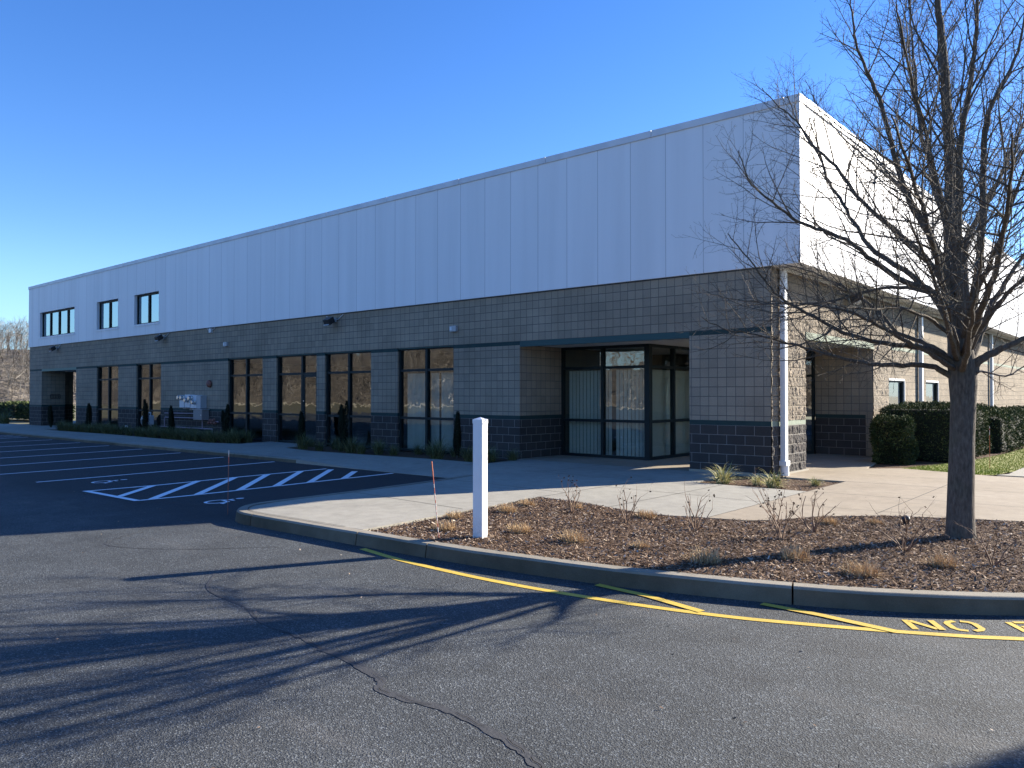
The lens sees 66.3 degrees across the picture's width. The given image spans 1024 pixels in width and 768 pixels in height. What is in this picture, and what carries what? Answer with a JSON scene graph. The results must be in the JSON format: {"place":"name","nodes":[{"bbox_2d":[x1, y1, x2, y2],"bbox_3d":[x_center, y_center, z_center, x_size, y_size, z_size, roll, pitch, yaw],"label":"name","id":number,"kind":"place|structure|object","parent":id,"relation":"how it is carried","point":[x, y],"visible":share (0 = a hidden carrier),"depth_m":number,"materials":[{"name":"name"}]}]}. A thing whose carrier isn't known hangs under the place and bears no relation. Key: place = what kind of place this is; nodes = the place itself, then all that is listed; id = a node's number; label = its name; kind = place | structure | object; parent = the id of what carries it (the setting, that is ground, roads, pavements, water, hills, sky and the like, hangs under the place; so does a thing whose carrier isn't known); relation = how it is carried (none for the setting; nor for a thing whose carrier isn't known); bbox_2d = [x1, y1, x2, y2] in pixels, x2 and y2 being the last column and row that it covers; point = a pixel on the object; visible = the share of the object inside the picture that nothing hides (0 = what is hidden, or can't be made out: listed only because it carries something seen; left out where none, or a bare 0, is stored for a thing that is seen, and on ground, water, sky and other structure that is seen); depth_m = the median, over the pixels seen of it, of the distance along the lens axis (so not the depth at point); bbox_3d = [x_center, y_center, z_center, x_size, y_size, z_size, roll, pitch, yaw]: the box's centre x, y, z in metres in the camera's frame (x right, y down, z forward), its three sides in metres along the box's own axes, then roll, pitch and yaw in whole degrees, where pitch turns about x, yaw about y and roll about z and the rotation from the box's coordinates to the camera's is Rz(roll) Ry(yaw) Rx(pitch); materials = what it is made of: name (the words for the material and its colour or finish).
{"place":"outdoors","nodes":[
{"label":"outdoors","id":0,"kind":"place"},
{"bbox_2d":[0,349,75,404],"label":"hill","id":1,"kind":"structure","parent":0,"point":[17,395],"depth_m":142.79,"materials":[{"name":"plant"}]},
{"bbox_2d":[0,317,75,400],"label":"woods","id":2,"kind":"object","parent":1,"relation":"on","point":[8,338],"visible":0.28,"depth_m":151.17,"materials":[{"name":"plant"}]},
{"bbox_2d":[56,430,259,443],"bbox_3d":[-15.529,2.140,32.675,17.600,0.001,1.880,-1,-1,41],"label":"mulch bed","id":3,"kind":"object","parent":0,"point":[159,437],"visible":0.25,"depth_m":29.01,"materials":[{"name":"wood"}]},
{"bbox_2d":[47,405,53,427],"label":"columnar shrub","id":4,"kind":"object","parent":3,"relation":"on","point":[50,415],"visible":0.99,"depth_m":39.60,"materials":[{"name":"green plant"}]},
{"bbox_2d":[85,403,92,425],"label":"columnar shrub","id":5,"kind":"object","parent":3,"relation":"on","point":[89,413],"visible":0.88,"depth_m":36.29,"materials":[{"name":"green plant"}]},
{"bbox_2d":[141,399,148,432],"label":"columnar shrub","id":6,"kind":"object","parent":3,"relation":"on","point":[145,417],"visible":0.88,"depth_m":32.46,"materials":[{"name":"green plant"}]},
{"bbox_2d":[167,405,174,430],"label":"columnar shrub","id":7,"kind":"object","parent":3,"relation":"on","point":[171,421],"visible":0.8,"depth_m":30.95,"materials":[{"name":"green plant"}]},
{"bbox_2d":[204,429,220,442],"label":"grass clump","id":8,"kind":"object","parent":3,"relation":"on","point":[212,439],"visible":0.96,"depth_m":27.75,"materials":[{"name":"green plant"}]},
{"bbox_2d":[220,404,230,433],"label":"columnar shrub","id":9,"kind":"object","parent":3,"relation":"on","point":[225,419],"visible":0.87,"depth_m":28.13,"materials":[{"name":"green plant"}]},
{"bbox_2d":[218,428,238,442],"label":"grass clump","id":10,"kind":"object","parent":3,"relation":"on","point":[228,435],"visible":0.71,"depth_m":27.33,"materials":[{"name":"green plant"}]},
{"bbox_2d":[224,429,242,443],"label":"grass clump","id":11,"kind":"object","parent":3,"relation":"on","point":[235,439],"visible":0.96,"depth_m":27.15,"materials":[{"name":"green plant"}]},
{"bbox_2d":[238,429,255,442],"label":"grass clump","id":12,"kind":"object","parent":3,"relation":"on","point":[247,439],"visible":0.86,"depth_m":27.51,"materials":[{"name":"green plant"}]},
{"bbox_2d":[292,446,507,460],"bbox_3d":[-3.660,1.999,22.476,9.100,0.001,1.860,-1,-1,41],"label":"mulch bed","id":13,"kind":"object","parent":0,"point":[400,453],"visible":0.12,"depth_m":22.21,"materials":[{"name":"wood"}]},
{"bbox_2d":[297,411,305,440],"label":"columnar shrub","id":14,"kind":"object","parent":13,"relation":"on","point":[301,426],"visible":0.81,"depth_m":25.45,"materials":[{"name":"green plant"}]},
{"bbox_2d":[293,433,315,448],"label":"grass clump","id":15,"kind":"object","parent":13,"relation":"on","point":[303,443],"visible":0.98,"depth_m":24.34,"materials":[{"name":"green plant"}]},
{"bbox_2d":[310,439,329,450],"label":"grass clump","id":16,"kind":"object","parent":13,"relation":"on","point":[319,447],"visible":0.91,"depth_m":23.66,"materials":[{"name":"green plant"}]},
{"bbox_2d":[337,400,350,445],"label":"columnar shrub","id":17,"kind":"object","parent":13,"relation":"on","point":[343,427],"visible":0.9,"depth_m":23.46,"materials":[{"name":"green plant"}]},
{"bbox_2d":[338,436,361,452],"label":"grass clump","id":18,"kind":"object","parent":13,"relation":"on","point":[350,448],"visible":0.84,"depth_m":22.80,"materials":[{"name":"green plant"}]},
{"bbox_2d":[355,441,368,453],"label":"grass clump","id":19,"kind":"object","parent":13,"relation":"on","point":[361,449],"visible":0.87,"depth_m":22.36,"materials":[{"name":"green plant"}]},
{"bbox_2d":[369,439,386,454],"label":"grass clump","id":20,"kind":"object","parent":13,"relation":"on","point":[379,450],"visible":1,"depth_m":22.23,"materials":[{"name":"green plant"}]},
{"bbox_2d":[386,442,400,454],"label":"grass clump","id":21,"kind":"object","parent":13,"relation":"on","point":[392,451],"visible":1,"depth_m":21.93,"materials":[{"name":"green plant"}]},
{"bbox_2d":[408,444,423,454],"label":"grass clump","id":22,"kind":"object","parent":13,"relation":"on","point":[417,450],"visible":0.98,"depth_m":22.18,"materials":[{"name":"green plant"}]},
{"bbox_2d":[421,438,453,458],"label":"grass clump","id":23,"kind":"object","parent":13,"relation":"on","point":[436,453],"visible":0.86,"depth_m":20.54,"materials":[{"name":"green plant"}]},
{"bbox_2d":[452,411,461,457],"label":"columnar shrub","id":24,"kind":"object","parent":13,"relation":"on","point":[457,437],"visible":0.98,"depth_m":20.81,"materials":[{"name":"green plant"}]},
{"bbox_2d":[458,445,472,461],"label":"grass clump","id":25,"kind":"object","parent":13,"relation":"on","point":[466,457],"visible":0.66,"depth_m":19.73,"materials":[{"name":"green plant"}]},
{"bbox_2d":[488,443,506,461],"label":"grass clump","id":26,"kind":"object","parent":13,"relation":"on","point":[491,458],"visible":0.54,"depth_m":19.59,"materials":[{"name":"green plant"}]},
{"bbox_2d":[502,448,520,460],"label":"grass clump","id":27,"kind":"object","parent":13,"relation":"on","point":[512,456],"visible":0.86,"depth_m":19.86,"materials":[{"name":"green plant"}]},
{"bbox_2d":[0,423,805,529],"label":"sidewalk","id":28,"kind":"structure","parent":0,"point":[351,510],"depth_m":13.47,"materials":[{"name":"concrete"}]},
{"bbox_2d":[0,409,15,423],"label":"grass clump","id":29,"kind":"object","parent":28,"relation":"on","point":[4,420],"visible":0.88,"depth_m":44.98,"materials":[{"name":"green plant"}]},
{"bbox_2d":[16,428,1023,522],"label":"walk joint","id":30,"kind":"object","parent":28,"relation":"on","point":[687,491],"visible":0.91,"depth_m":13.04,"materials":[{"name":"grey"}]},
{"bbox_2d":[9,405,1011,475],"bbox_3d":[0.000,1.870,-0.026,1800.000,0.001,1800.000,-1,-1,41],"label":"ground","id":31,"kind":"structure","parent":0,"point":[808,430],"depth_m":44.20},
{"bbox_2d":[0,400,22,418],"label":"round hedge","id":32,"kind":"object","parent":31,"relation":"on","point":[8,405],"visible":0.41,"depth_m":56.23,"materials":[{"name":"green plant"}]},
{"bbox_2d":[14,400,75,419],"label":"round hedge","id":33,"kind":"object","parent":31,"relation":"on","point":[22,409],"visible":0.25,"depth_m":54.30,"materials":[{"name":"green plant"}]},
{"bbox_2d":[0,434,1023,767],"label":"parking lot","id":34,"kind":"structure","parent":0,"point":[552,680],"depth_m":5.39,"materials":[{"name":"asphalt"}]},
{"bbox_2d":[8,457,221,473],"bbox_3d":[-9.893,2.057,19.949,0.105,0.048,5.582,-1,-1,39],"label":"stall line","id":35,"kind":"object","parent":34,"relation":"on","point":[114,465],"visible":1,"depth_m":19.70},
{"bbox_2d":[0,431,298,462],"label":"kerb","id":36,"kind":"structure","parent":34,"relation":"on","point":[248,456],"depth_m":24.87,"materials":[{"name":"concrete"}]},
{"bbox_2d":[41,462,266,481],"bbox_3d":[-8.043,2.035,18.423,0.109,0.049,5.682,-1,-1,39],"label":"stall line","id":37,"kind":"object","parent":34,"relation":"on","point":[149,472],"visible":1,"depth_m":18.06,"materials":[{"name":"paint"}]},
{"bbox_2d":[84,469,392,500],"bbox_3d":[-5.345,2.002,16.116,2.261,0.051,5.701,-1,-1,41],"label":"hatched aisle","id":38,"kind":"object","parent":34,"relation":"on","point":[314,479],"visible":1,"depth_m":15.50,"materials":[{"name":"paint"}]},
{"bbox_2d":[206,573,322,648],"bbox_3d":[-2.281,1.899,6.714,0.263,0.001,2.907,1,-1,-35],"label":"crack sealant","id":39,"kind":"object","parent":34,"relation":"on","point":[252,613],"visible":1,"depth_m":6.37,"materials":[{"name":"asphalt"}]},
{"bbox_2d":[296,456,518,477],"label":"ramp","id":40,"kind":"structure","parent":34,"relation":"on","point":[410,467],"depth_m":18.70,"materials":[{"name":"concrete"}]},
{"bbox_2d":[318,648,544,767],"bbox_3d":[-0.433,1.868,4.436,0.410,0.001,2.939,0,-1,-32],"label":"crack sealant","id":41,"kind":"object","parent":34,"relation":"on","point":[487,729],"visible":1,"depth_m":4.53,"materials":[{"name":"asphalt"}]},
{"bbox_2d":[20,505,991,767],"bbox_3d":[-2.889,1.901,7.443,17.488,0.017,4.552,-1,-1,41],"label":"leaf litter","id":42,"kind":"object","parent":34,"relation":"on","point":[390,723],"visible":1,"depth_m":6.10,"materials":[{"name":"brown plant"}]},
{"bbox_2d":[28,93,1023,477],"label":"office building","id":43,"kind":"structure","parent":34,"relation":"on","point":[556,289],"depth_m":21.45,"materials":[{"name":"grey metal"}]},
{"bbox_2d":[39,307,74,338],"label":"window","id":44,"kind":"structure","parent":43,"relation":"in","point":[58,323],"depth_m":40.92,"materials":[{"name":"black"}]},
{"bbox_2d":[96,299,117,331],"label":"window","id":45,"kind":"structure","parent":43,"relation":"in","point":[108,309],"depth_m":36.84,"materials":[{"name":"black"}]},
{"bbox_2d":[97,365,117,425],"bbox_3d":[-18.936,0.643,36.893,2.400,3.048,0.160,-1,-1,41],"label":"window","id":46,"kind":"structure","parent":43,"relation":"in","point":[109,379],"depth_m":36.93,"materials":[{"name":"black"}]},
{"bbox_2d":[133,292,158,326],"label":"window","id":47,"kind":"structure","parent":43,"relation":"in","point":[147,304],"depth_m":34.22,"materials":[{"name":"black"}]},
{"bbox_2d":[138,362,160,428],"bbox_3d":[-15.729,0.606,34.135,2.340,3.048,0.160,-1,-1,41],"label":"window","id":48,"kind":"structure","parent":43,"relation":"in","point":[150,377],"depth_m":34.17,"materials":[{"name":"black"}]},
{"bbox_2d":[160,412,212,430],"bbox_3d":[-13.087,1.574,31.590,4.328,0.842,0.189,-1,-1,41],"label":"pipe run","id":49,"kind":"object","parent":43,"relation":"attached to","point":[185,417],"visible":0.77,"depth_m":31.53,"materials":[{"name":"grey"}]},
{"bbox_2d":[176,395,206,409],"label":"meter bank","id":50,"kind":"structure","parent":43,"relation":"attached to","point":[190,402],"depth_m":30.96,"materials":[{"name":"grey metal"}]},
{"bbox_2d":[192,409,209,419],"bbox_3d":[-12.197,1.200,30.750,0.780,0.425,0.309,-1,-1,41],"label":"utility cabinet","id":51,"kind":"object","parent":43,"relation":"attached to","point":[200,414],"visible":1,"depth_m":30.56,"materials":[{"name":"grey"}]},
{"bbox_2d":[229,356,262,440],"bbox_3d":[-9.802,0.535,29.035,2.380,3.048,0.160,-1,-1,41],"label":"window","id":52,"kind":"structure","parent":43,"relation":"in","point":[247,374],"depth_m":29.05,"materials":[{"name":"black"}]},
{"bbox_2d":[277,353,316,442],"bbox_3d":[-7.330,0.506,26.909,2.380,3.048,0.160,-1,-1,41],"label":"window","id":53,"kind":"structure","parent":43,"relation":"in","point":[303,356],"depth_m":27.37,"materials":[{"name":"black"}]},
{"bbox_2d":[302,374,316,444],"bbox_3d":[-6.806,0.852,26.412,0.823,2.340,0.122,-1,-1,41],"label":"door","id":54,"kind":"structure","parent":43,"relation":"in","point":[314,375],"depth_m":26.65,"materials":[{"name":"black"}]},
{"bbox_2d":[323,314,343,325],"bbox_3d":[-5.848,-2.055,25.278,0.910,0.358,0.390,-1,-1,41],"label":"wall floodlight","id":55,"kind":"object","parent":43,"relation":"attached to","point":[329,320],"depth_m":25.16,"materials":[{"name":"grey metal"}]},
{"bbox_2d":[325,350,370,447],"bbox_3d":[-5.191,0.481,25.068,2.375,3.048,0.160,-1,-1,41],"label":"window","id":56,"kind":"structure","parent":43,"relation":"in","point":[350,371],"depth_m":25.11,"materials":[{"name":"black"}]},
{"bbox_2d":[398,345,452,453],"bbox_3d":[-2.394,0.450,22.795,2.350,3.048,0.362,-1,-1,41],"label":"window","id":57,"kind":"structure","parent":43,"relation":"in","point":[419,418],"depth_m":22.90,"materials":[{"name":"black"}]},
{"bbox_2d":[561,344,643,459],"bbox_3d":[2.477,0.469,20.875,2.700,2.957,0.293,-1,-1,41],"label":"window","id":58,"kind":"structure","parent":43,"relation":"in","point":[579,419],"depth_m":20.91,"materials":[{"name":"black"}]},
{"bbox_2d":[651,344,689,459],"bbox_3d":[4.977,0.482,21.833,0.328,2.957,4.800,-1,-1,41],"label":"window","id":59,"kind":"structure","parent":43,"relation":"in","point":[669,388],"depth_m":20.90,"materials":[{"name":"black"}]},
{"bbox_2d":[805,350,814,453],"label":"window","id":60,"kind":"structure","parent":43,"relation":"in","point":[812,375],"depth_m":22.05,"materials":[{"name":"black"}]},
{"bbox_2d":[889,378,904,404],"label":"window","id":61,"kind":"structure","parent":43,"relation":"in","point":[900,381],"depth_m":23.25,"materials":[{"name":"white"}]},
{"bbox_2d":[926,380,938,401],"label":"window","id":62,"kind":"structure","parent":43,"relation":"in","point":[927,381],"depth_m":26.44,"materials":[{"name":"white"}]},
{"bbox_2d":[235,475,1023,615],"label":"kerb","id":63,"kind":"structure","parent":34,"relation":"on","point":[913,601],"depth_m":7.24,"materials":[{"name":"concrete"}]},
{"bbox_2d":[361,548,1023,639],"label":"yellow kerb line","id":64,"kind":"object","parent":34,"relation":"on","point":[872,628],"visible":1,"depth_m":6.55,"materials":[{"name":"paint"}]},
{"bbox_2d":[902,620,1023,631],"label":"no parking lettering","id":65,"kind":"object","parent":34,"relation":"on","point":[936,625],"visible":1,"depth_m":6.13},
{"bbox_2d":[0,0,1023,349],"label":"sky","id":66,"kind":"structure","parent":0,"point":[131,130],"materials":[{"name":"blue"}]},
{"bbox_2d":[368,464,1023,592],"bbox_3d":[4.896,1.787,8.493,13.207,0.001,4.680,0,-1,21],"label":"mulch bed","id":67,"kind":"object","parent":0,"point":[737,574],"visible":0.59,"depth_m":8.64,"materials":[{"name":"wood"}]},
{"bbox_2d":[431,461,438,538],"bbox_3d":[-0.887,1.365,9.084,0.100,0.941,0.012,0,-1,0],"label":"snow stake","id":68,"kind":"object","parent":67,"relation":"on","point":[435,498],"visible":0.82,"depth_m":9.08,"materials":[{"name":"orange"}]},
{"bbox_2d":[430,519,460,531],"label":"dry tuft","id":69,"kind":"object","parent":67,"relation":"on","point":[449,526],"visible":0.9,"depth_m":9.66,"materials":[{"name":"beige plant"}]},
{"bbox_2d":[442,510,467,519],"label":"dry tuft","id":70,"kind":"object","parent":67,"relation":"on","point":[452,515],"visible":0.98,"depth_m":10.56,"materials":[{"name":"beige plant"}]},
{"bbox_2d":[472,417,487,538],"bbox_3d":[-0.372,1.148,9.197,0.133,1.518,0.133,0,-1,29],"label":"white post","id":71,"kind":"object","parent":67,"relation":"on","point":[480,476],"visible":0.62,"depth_m":9.15,"materials":[{"name":"plastic"}]},
{"bbox_2d":[494,502,521,513],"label":"dry tuft","id":72,"kind":"object","parent":67,"relation":"on","point":[510,509],"visible":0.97,"depth_m":11.10,"materials":[{"name":"beige plant"}]},
{"bbox_2d":[507,520,536,533],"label":"dry tuft","id":73,"kind":"object","parent":67,"relation":"on","point":[518,529],"visible":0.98,"depth_m":9.47,"materials":[{"name":"beige plant"}]},
{"bbox_2d":[519,498,535,506],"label":"dry tuft","id":74,"kind":"object","parent":67,"relation":"on","point":[527,502],"visible":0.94,"depth_m":11.76,"materials":[{"name":"beige plant"}]},
{"bbox_2d":[558,475,580,512],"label":"rose bush","id":75,"kind":"object","parent":67,"relation":"on","point":[571,509],"visible":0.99,"depth_m":11.12,"materials":[{"name":"brown plant"}]},
{"bbox_2d":[554,528,587,543],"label":"dry tuft","id":76,"kind":"object","parent":67,"relation":"on","point":[570,536],"visible":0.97,"depth_m":8.89,"materials":[{"name":"beige plant"}]},
{"bbox_2d":[616,477,650,522],"bbox_3d":[1.583,1.521,10.199,0.299,0.585,0.475,0,-1,-25],"label":"rose bush","id":77,"kind":"object","parent":67,"relation":"on","point":[629,517],"visible":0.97,"depth_m":10.26,"materials":[{"name":"brown plant"}]},
{"bbox_2d":[630,539,651,548],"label":"dry tuft","id":78,"kind":"object","parent":67,"relation":"on","point":[640,544],"visible":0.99,"depth_m":8.53,"materials":[{"name":"beige plant"}]},
{"bbox_2d":[635,509,658,518],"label":"dry tuft","id":79,"kind":"object","parent":67,"relation":"on","point":[642,514],"visible":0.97,"depth_m":10.62,"materials":[{"name":"beige plant"}]},
{"bbox_2d":[682,483,714,529],"bbox_3d":[2.333,1.476,9.765,0.672,0.669,0.301,1,-1,-32],"label":"rose bush","id":80,"kind":"object","parent":67,"relation":"on","point":[696,517],"visible":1,"depth_m":9.68,"materials":[{"name":"brown plant"}]},
{"bbox_2d":[683,543,727,566],"bbox_3d":[1.934,1.698,7.855,0.510,0.167,0.521,-1,-1,45],"label":"dry tuft","id":81,"kind":"object","parent":67,"relation":"on","point":[707,557],"visible":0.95,"depth_m":7.81,"materials":[{"name":"beige plant"}]},
{"bbox_2d":[748,468,800,539],"bbox_3d":[3.041,1.385,9.117,0.578,0.830,0.730,0,-1,-26],"label":"rose bush","id":82,"kind":"object","parent":67,"relation":"on","point":[776,525],"visible":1,"depth_m":9.06,"materials":[{"name":"brown plant"}]},
{"bbox_2d":[776,544,814,560],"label":"dry tuft","id":83,"kind":"object","parent":67,"relation":"on","point":[793,554],"visible":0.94,"depth_m":7.95,"materials":[{"name":"beige plant"}]},
{"bbox_2d":[790,488,839,532],"bbox_3d":[3.705,1.538,9.578,0.476,0.537,0.573,0,-1,-3],"label":"rose bush","id":84,"kind":"object","parent":67,"relation":"on","point":[806,525],"visible":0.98,"depth_m":9.56,"materials":[{"name":"brown plant"}]},
{"bbox_2d":[818,515,839,524],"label":"dry tuft","id":85,"kind":"object","parent":67,"relation":"on","point":[829,521],"visible":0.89,"depth_m":10.08,"materials":[{"name":"beige plant"}]},
{"bbox_2d":[675,0,1023,539],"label":"bare tree","id":86,"kind":"object","parent":67,"relation":"on","point":[956,300],"visible":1,"depth_m":8.55,"materials":[{"name":"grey plant"}]},
{"bbox_2d":[834,558,885,577],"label":"dry tuft","id":87,"kind":"object","parent":67,"relation":"on","point":[862,572],"visible":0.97,"depth_m":7.23,"materials":[{"name":"beige plant"}]},
{"bbox_2d":[862,496,952,551],"bbox_3d":[4.201,1.464,8.288,0.910,0.650,0.778,-1,-1,41],"label":"rose bush","id":88,"kind":"object","parent":67,"relation":"on","point":[903,542],"visible":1,"depth_m":8.33,"materials":[{"name":"brown plant"}]},
{"bbox_2d":[919,551,964,568],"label":"dry tuft","id":89,"kind":"object","parent":67,"relation":"on","point":[942,562],"visible":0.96,"depth_m":7.62,"materials":[{"name":"beige plant"}]},
{"bbox_2d":[953,522,1023,565],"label":"rose bush","id":90,"kind":"object","parent":67,"relation":"on","point":[998,562],"visible":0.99,"depth_m":7.67,"materials":[{"name":"brown plant"}]},
{"bbox_2d":[526,454,870,470],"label":"sidewalk","id":91,"kind":"structure","parent":0,"point":[812,461],"depth_m":19.53,"materials":[{"name":"beige concrete"}]},
{"bbox_2d":[701,476,839,490],"bbox_3d":[4.924,1.896,14.966,2.150,0.001,2.050,-1,-1,41],"label":"mulch bed","id":92,"kind":"object","parent":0,"point":[748,484],"visible":0.33,"depth_m":14.95,"materials":[{"name":"wood"}]},
{"bbox_2d":[703,460,744,483],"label":"yellow clump","id":93,"kind":"object","parent":92,"relation":"on","point":[722,478],"visible":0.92,"depth_m":14.88,"materials":[{"name":"green plant"}]},
{"bbox_2d":[747,472,768,485],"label":"yellow clump","id":94,"kind":"object","parent":92,"relation":"on","point":[757,479],"visible":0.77,"depth_m":14.61,"materials":[{"name":"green plant"}]},
{"bbox_2d":[757,469,798,487],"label":"yellow clump","id":95,"kind":"object","parent":92,"relation":"on","point":[772,482],"visible":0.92,"depth_m":14.24,"materials":[{"name":"green plant"}]},
{"bbox_2d":[805,475,827,485],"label":"yellow clump","id":96,"kind":"object","parent":92,"relation":"on","point":[815,482],"visible":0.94,"depth_m":14.55,"materials":[{"name":"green plant"}]},
{"bbox_2d":[708,457,1023,521],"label":"sidewalk","id":97,"kind":"structure","parent":0,"point":[859,473],"depth_m":12.93,"materials":[{"name":"beige concrete"}]},
{"bbox_2d":[870,447,1023,467],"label":"mulch bed","id":98,"kind":"object","parent":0,"point":[916,464],"depth_m":19.02,"materials":[{"name":"wood"}]},
{"bbox_2d":[868,413,919,465],"bbox_3d":[9.364,1.358,19.291,1.150,1.303,1.064,-1,-1,41],"label":"hedge bush","id":99,"kind":"object","parent":98,"relation":"on","point":[893,441],"visible":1,"depth_m":19.04,"materials":[{"name":"green plant"}]},
{"bbox_2d":[878,400,993,461],"bbox_3d":[11.711,1.234,21.547,2.120,1.599,4.668,-1,-1,41],"label":"tall hedge","id":100,"kind":"object","parent":98,"relation":"on","point":[932,428],"visible":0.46,"depth_m":19.90,"materials":[{"name":"green plant"}]},
{"bbox_2d":[988,405,1023,452],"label":"hedge","id":101,"kind":"object","parent":98,"relation":"on","point":[1007,427],"visible":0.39,"depth_m":23.18,"materials":[{"name":"green plant"}]},
{"bbox_2d":[903,449,1023,474],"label":"lawn","id":102,"kind":"structure","parent":0,"point":[990,461],"depth_m":19.02,"materials":[{"name":"plant"}]},
{"label":"driveway","id":103,"kind":"structure","parent":0,"visible":0},
{"bbox_2d":[997,468,1023,477],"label":"kerb","id":104,"kind":"structure","parent":103,"relation":"on","point":[1018,473],"depth_m":16.32,"materials":[{"name":"concrete"}]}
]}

